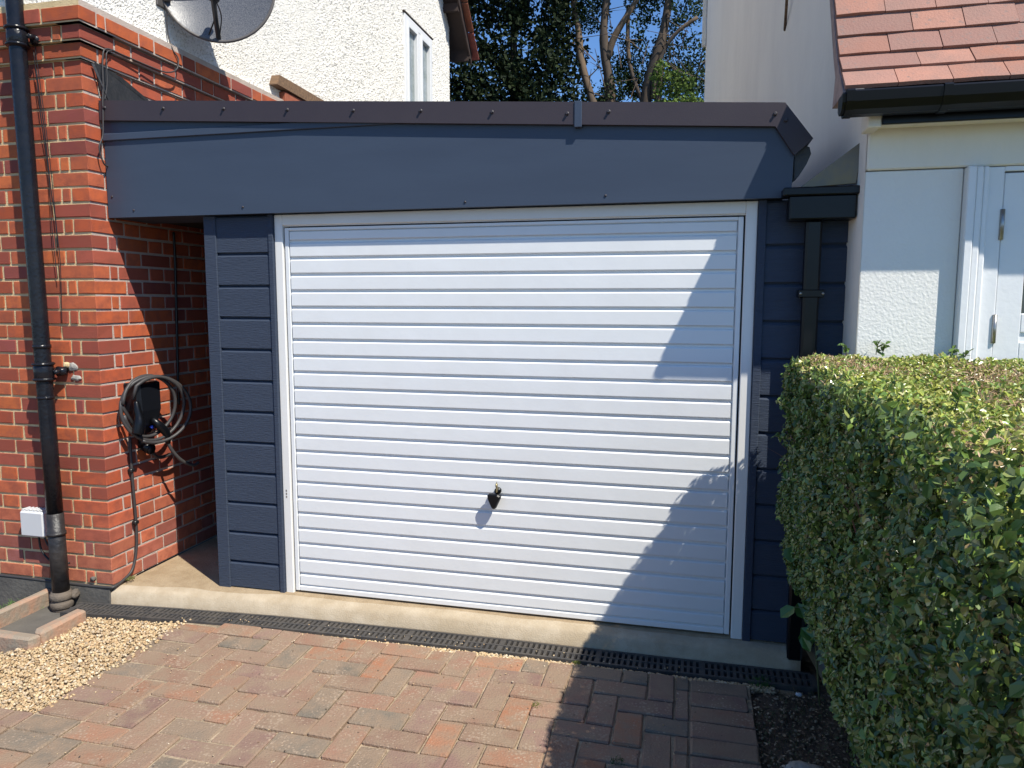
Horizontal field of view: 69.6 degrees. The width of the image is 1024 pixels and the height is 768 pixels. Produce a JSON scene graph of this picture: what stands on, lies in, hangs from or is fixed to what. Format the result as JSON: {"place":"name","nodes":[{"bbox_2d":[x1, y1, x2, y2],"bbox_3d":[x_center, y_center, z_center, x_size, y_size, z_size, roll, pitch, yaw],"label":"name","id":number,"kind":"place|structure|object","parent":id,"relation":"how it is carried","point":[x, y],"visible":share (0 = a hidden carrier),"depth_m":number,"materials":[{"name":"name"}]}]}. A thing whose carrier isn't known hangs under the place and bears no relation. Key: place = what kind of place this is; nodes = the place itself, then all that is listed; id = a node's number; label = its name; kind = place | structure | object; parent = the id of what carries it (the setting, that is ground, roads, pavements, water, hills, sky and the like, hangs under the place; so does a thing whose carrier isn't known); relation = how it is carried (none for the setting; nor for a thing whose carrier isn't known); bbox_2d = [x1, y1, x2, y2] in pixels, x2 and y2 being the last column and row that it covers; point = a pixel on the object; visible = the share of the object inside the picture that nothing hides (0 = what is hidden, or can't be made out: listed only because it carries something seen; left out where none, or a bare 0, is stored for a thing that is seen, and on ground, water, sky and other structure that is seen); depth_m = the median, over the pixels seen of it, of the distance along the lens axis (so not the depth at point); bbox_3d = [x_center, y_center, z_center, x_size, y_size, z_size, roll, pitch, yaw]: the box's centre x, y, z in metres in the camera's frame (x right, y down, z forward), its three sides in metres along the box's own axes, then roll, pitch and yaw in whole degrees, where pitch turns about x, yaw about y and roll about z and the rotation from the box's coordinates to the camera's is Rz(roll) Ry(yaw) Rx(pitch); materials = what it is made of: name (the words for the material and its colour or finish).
{"place":"outdoors","nodes":[
{"label":"outdoors","id":0,"kind":"place"},
{"bbox_2d":[0,708,32,734],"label":"path paving","id":1,"kind":"structure","parent":0,"point":[9,719],"depth_m":2.78,"materials":[{"name":"stone"}]},
{"bbox_2d":[0,622,761,767],"bbox_3d":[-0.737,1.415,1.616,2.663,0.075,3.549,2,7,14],"label":"driveway paving","id":2,"kind":"structure","parent":0,"point":[715,717],"depth_m":2.80,"materials":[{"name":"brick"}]},
{"bbox_2d":[29,628,736,764],"bbox_3d":[-0.445,1.270,2.617,2.551,0.007,1.419,2,7,14],"label":"paving debris","id":3,"kind":"object","parent":2,"relation":"on","point":[373,705],"visible":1,"depth_m":2.84,"materials":[{"name":"beige stone"}]},
{"bbox_2d":[610,755,624,764],"bbox_3d":[0.361,1.282,2.511,0.051,0.013,0.056,2,7,14],"label":"weed","id":4,"kind":"object","parent":2,"relation":"on","point":[616,760],"visible":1,"depth_m":2.51,"materials":[{"name":"green plant"}]},
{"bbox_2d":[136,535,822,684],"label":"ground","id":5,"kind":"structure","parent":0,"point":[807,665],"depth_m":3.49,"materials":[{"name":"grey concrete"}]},
{"bbox_2d":[0,0,478,608],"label":"brick house","id":6,"kind":"structure","parent":5,"relation":"on","point":[112,308],"depth_m":3.90,"materials":[{"name":"red brick"}]},
{"bbox_2d":[20,506,46,537],"bbox_3d":[-2.489,0.722,3.853,0.149,0.145,0.063,2,7,14],"label":"junction box","id":7,"kind":"object","parent":6,"relation":"attached to","point":[33,522],"visible":0.89,"depth_m":3.82,"materials":[{"name":"white plastic"}]},
{"bbox_2d":[38,537,69,563],"bbox_3d":[-2.403,0.870,3.858,0.182,0.152,0.017,1,6,11],"label":"cable","id":8,"kind":"object","parent":7,"relation":"attached to","point":[41,549],"visible":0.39,"depth_m":3.87,"materials":[{"name":"black rubber"}]},
{"bbox_2d":[3,0,81,612],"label":"soil pipe","id":9,"kind":"object","parent":6,"relation":"attached to","point":[63,595],"visible":0.98,"depth_m":3.63,"materials":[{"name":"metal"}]},
{"bbox_2d":[33,45,61,317],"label":"hanging wires","id":10,"kind":"object","parent":6,"relation":"hanging from","point":[48,168],"visible":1,"depth_m":3.62,"materials":[{"name":"black plastic"}]},
{"bbox_2d":[0,437,138,588],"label":"armoured cable","id":11,"kind":"object","parent":6,"relation":"attached to","point":[131,471],"visible":0.93,"depth_m":3.91,"materials":[{"name":"grey rubber"}]},
{"bbox_2d":[98,10,178,166],"bbox_3d":[-1.952,-1.574,3.846,0.043,0.935,0.576,2,7,17],"label":"coaxial cable","id":12,"kind":"object","parent":6,"relation":"attached to","point":[103,98],"visible":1,"depth_m":3.63,"materials":[{"name":"black plastic"}]},
{"bbox_2d":[123,380,160,454],"bbox_3d":[-1.966,0.183,3.948,0.094,0.393,0.180,2,7,14],"label":"car charger","id":13,"kind":"object","parent":6,"relation":"attached to","point":[148,395],"visible":0.71,"depth_m":3.92,"materials":[{"name":"black plastic"}]},
{"bbox_2d":[119,374,199,466],"bbox_3d":[-1.896,0.213,3.957,0.172,0.542,0.417,2,7,14],"label":"charging cable","id":14,"kind":"object","parent":13,"relation":"attached to","point":[137,430],"visible":0.98,"depth_m":3.94,"materials":[{"name":"grey rubber"}]},
{"bbox_2d":[172,232,179,404],"bbox_3d":[-1.925,-0.372,4.220,0.014,0.984,0.042,2,7,14],"label":"wall conduit","id":15,"kind":"object","parent":6,"relation":"attached to","point":[176,314],"depth_m":4.22,"materials":[{"name":"black plastic"}]},
{"bbox_2d":[155,0,274,42],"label":"satellite dish","id":16,"kind":"object","parent":6,"relation":"attached to","point":[223,21],"visible":1,"depth_m":4.10,"materials":[{"name":"grey metal"},{"name":"black plastic"}]},
{"bbox_2d":[402,9,432,100],"bbox_3d":[-0.998,-3.034,7.779,0.074,1.450,0.843,2,7,14],"label":"window","id":17,"kind":"structure","parent":6,"relation":"in","point":[417,43],"depth_m":7.67,"materials":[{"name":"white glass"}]},
{"bbox_2d":[0,617,803,765],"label":"gravel","id":18,"kind":"structure","parent":5,"relation":"on","point":[76,639],"depth_m":3.23,"materials":[{"name":"beige gravel"}]},
{"bbox_2d":[60,602,817,694],"bbox_3d":[-0.494,1.226,3.440,3.597,0.091,0.188,1,6,12],"label":"channel drain","id":19,"kind":"object","parent":18,"relation":"on","point":[789,680],"visible":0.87,"depth_m":3.38,"materials":[{"name":"plastic"}]},
{"bbox_2d":[748,675,774,688],"bbox_3d":[1.024,1.231,3.038,0.107,0.039,0.114,-2,7,-20],"label":"weed","id":20,"kind":"object","parent":18,"relation":"on","point":[761,684],"visible":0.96,"depth_m":3.03,"materials":[{"name":"green plant"}]},
{"bbox_2d":[111,536,800,670],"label":"concrete slab","id":21,"kind":"structure","parent":5,"relation":"on","point":[188,579],"depth_m":3.54,"materials":[{"name":"beige concrete"}]},
{"bbox_2d":[125,576,134,580],"bbox_3d":[-2.020,1.025,3.886,0.055,0.018,0.060,-4,8,-35],"label":"weed","id":22,"kind":"object","parent":21,"relation":"on","point":[128,578],"visible":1,"depth_m":3.89,"materials":[{"name":"green plant"}]},
{"bbox_2d":[91,62,848,646],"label":"garage","id":23,"kind":"structure","parent":21,"relation":"on","point":[519,356],"depth_m":3.37,"materials":[{"name":"wood"}]},
{"bbox_2d":[285,217,743,633],"bbox_3d":[-0.073,0.180,3.406,2.129,1.822,0.076,2,7,14],"label":"garage door","id":24,"kind":"structure","parent":23,"relation":"in","point":[537,418],"depth_m":3.39,"materials":[{"name":"white paint"}]},
{"bbox_2d":[792,146,810,181],"bbox_3d":[1.178,-0.900,3.003,0.060,0.145,0.123,2,7,14],"label":"gutter end","id":25,"kind":"object","parent":23,"relation":"attached to","point":[801,157],"visible":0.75,"depth_m":2.95,"materials":[{"name":"black plastic"}]},
{"bbox_2d":[780,185,859,660],"bbox_3d":[1.216,0.201,3.026,0.281,1.963,0.115,2,7,14],"label":"rainwater hopper","id":26,"kind":"object","parent":23,"relation":"attached to","point":[813,208],"visible":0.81,"depth_m":2.94,"materials":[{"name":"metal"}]},
{"bbox_2d":[801,143,859,186],"bbox_3d":[1.248,-0.863,2.899,0.238,0.174,0.088,2,7,14],"label":"metal flashing","id":27,"kind":"object","parent":26,"relation":"on","point":[843,170],"visible":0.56,"depth_m":2.88,"materials":[{"name":"grey metal"}]},
{"bbox_2d":[449,0,591,101],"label":"evergreen tree","id":28,"kind":"object","parent":5,"relation":"on","point":[517,78],"visible":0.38,"depth_m":14.96,"materials":[{"name":"green plant"}]},
{"bbox_2d":[571,0,705,101],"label":"multi stem tree","id":29,"kind":"object","parent":5,"relation":"on","point":[631,79],"visible":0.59,"depth_m":14.84,"materials":[{"name":"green plant"}]},
{"bbox_2d":[649,58,703,101],"bbox_3d":[3.243,-3.024,14.234,1.453,6.335,1.094,2,7,14],"label":"bright shrub","id":30,"kind":"object","parent":5,"relation":"on","point":[692,98],"visible":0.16,"depth_m":14.01,"materials":[{"name":"green plant"}]},
{"bbox_2d":[749,685,861,767],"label":"soil bed","id":31,"kind":"object","parent":5,"relation":"on","point":[774,707],"visible":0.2,"depth_m":2.73,"materials":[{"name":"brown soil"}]},
{"bbox_2d":[780,546,820,705],"bbox_3d":[1.115,0.897,2.823,0.167,0.714,0.135,2,7,14],"label":"bramble sapling","id":32,"kind":"object","parent":31,"relation":"on","point":[804,637],"visible":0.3,"depth_m":2.82,"materials":[{"name":"green plant"}]},
{"bbox_2d":[779,761,823,767],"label":"concrete lump","id":33,"kind":"object","parent":31,"relation":"on","point":[797,764],"visible":0.99,"depth_m":2.49,"materials":[{"name":"grey concrete"}]},
{"bbox_2d":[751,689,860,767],"bbox_3d":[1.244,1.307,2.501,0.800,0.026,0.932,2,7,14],"label":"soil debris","id":34,"kind":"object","parent":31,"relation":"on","point":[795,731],"visible":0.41,"depth_m":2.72,"materials":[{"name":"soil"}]},
{"bbox_2d":[768,340,1023,767],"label":"privet hedge","id":35,"kind":"object","parent":31,"relation":"on","point":[900,509],"visible":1,"depth_m":1.44,"materials":[{"name":"green plant"}]},
{"bbox_2d":[702,0,1023,684],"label":"white house","id":36,"kind":"structure","parent":5,"relation":"on","point":[921,102],"depth_m":2.73,"materials":[{"name":"painted stucco render"},{"name":"clay tile"},{"name":"gloss wood"}]},
{"bbox_2d":[991,172,1023,377],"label":"front door","id":37,"kind":"structure","parent":36,"relation":"in","point":[1007,333],"depth_m":2.70,"materials":[{"name":"white plastic"}]},
{"bbox_2d":[449,0,706,101],"label":"sky","id":38,"kind":"structure","parent":0,"point":[593,42],"materials":[{"name":"blue"}]},
{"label":"soil bed","id":39,"kind":"structure","parent":0,"visible":0},
{"bbox_2d":[0,589,85,655],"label":"gully surround","id":40,"kind":"object","parent":39,"relation":"on","point":[31,621],"visible":0.64,"depth_m":3.60,"materials":[{"name":"concrete"}]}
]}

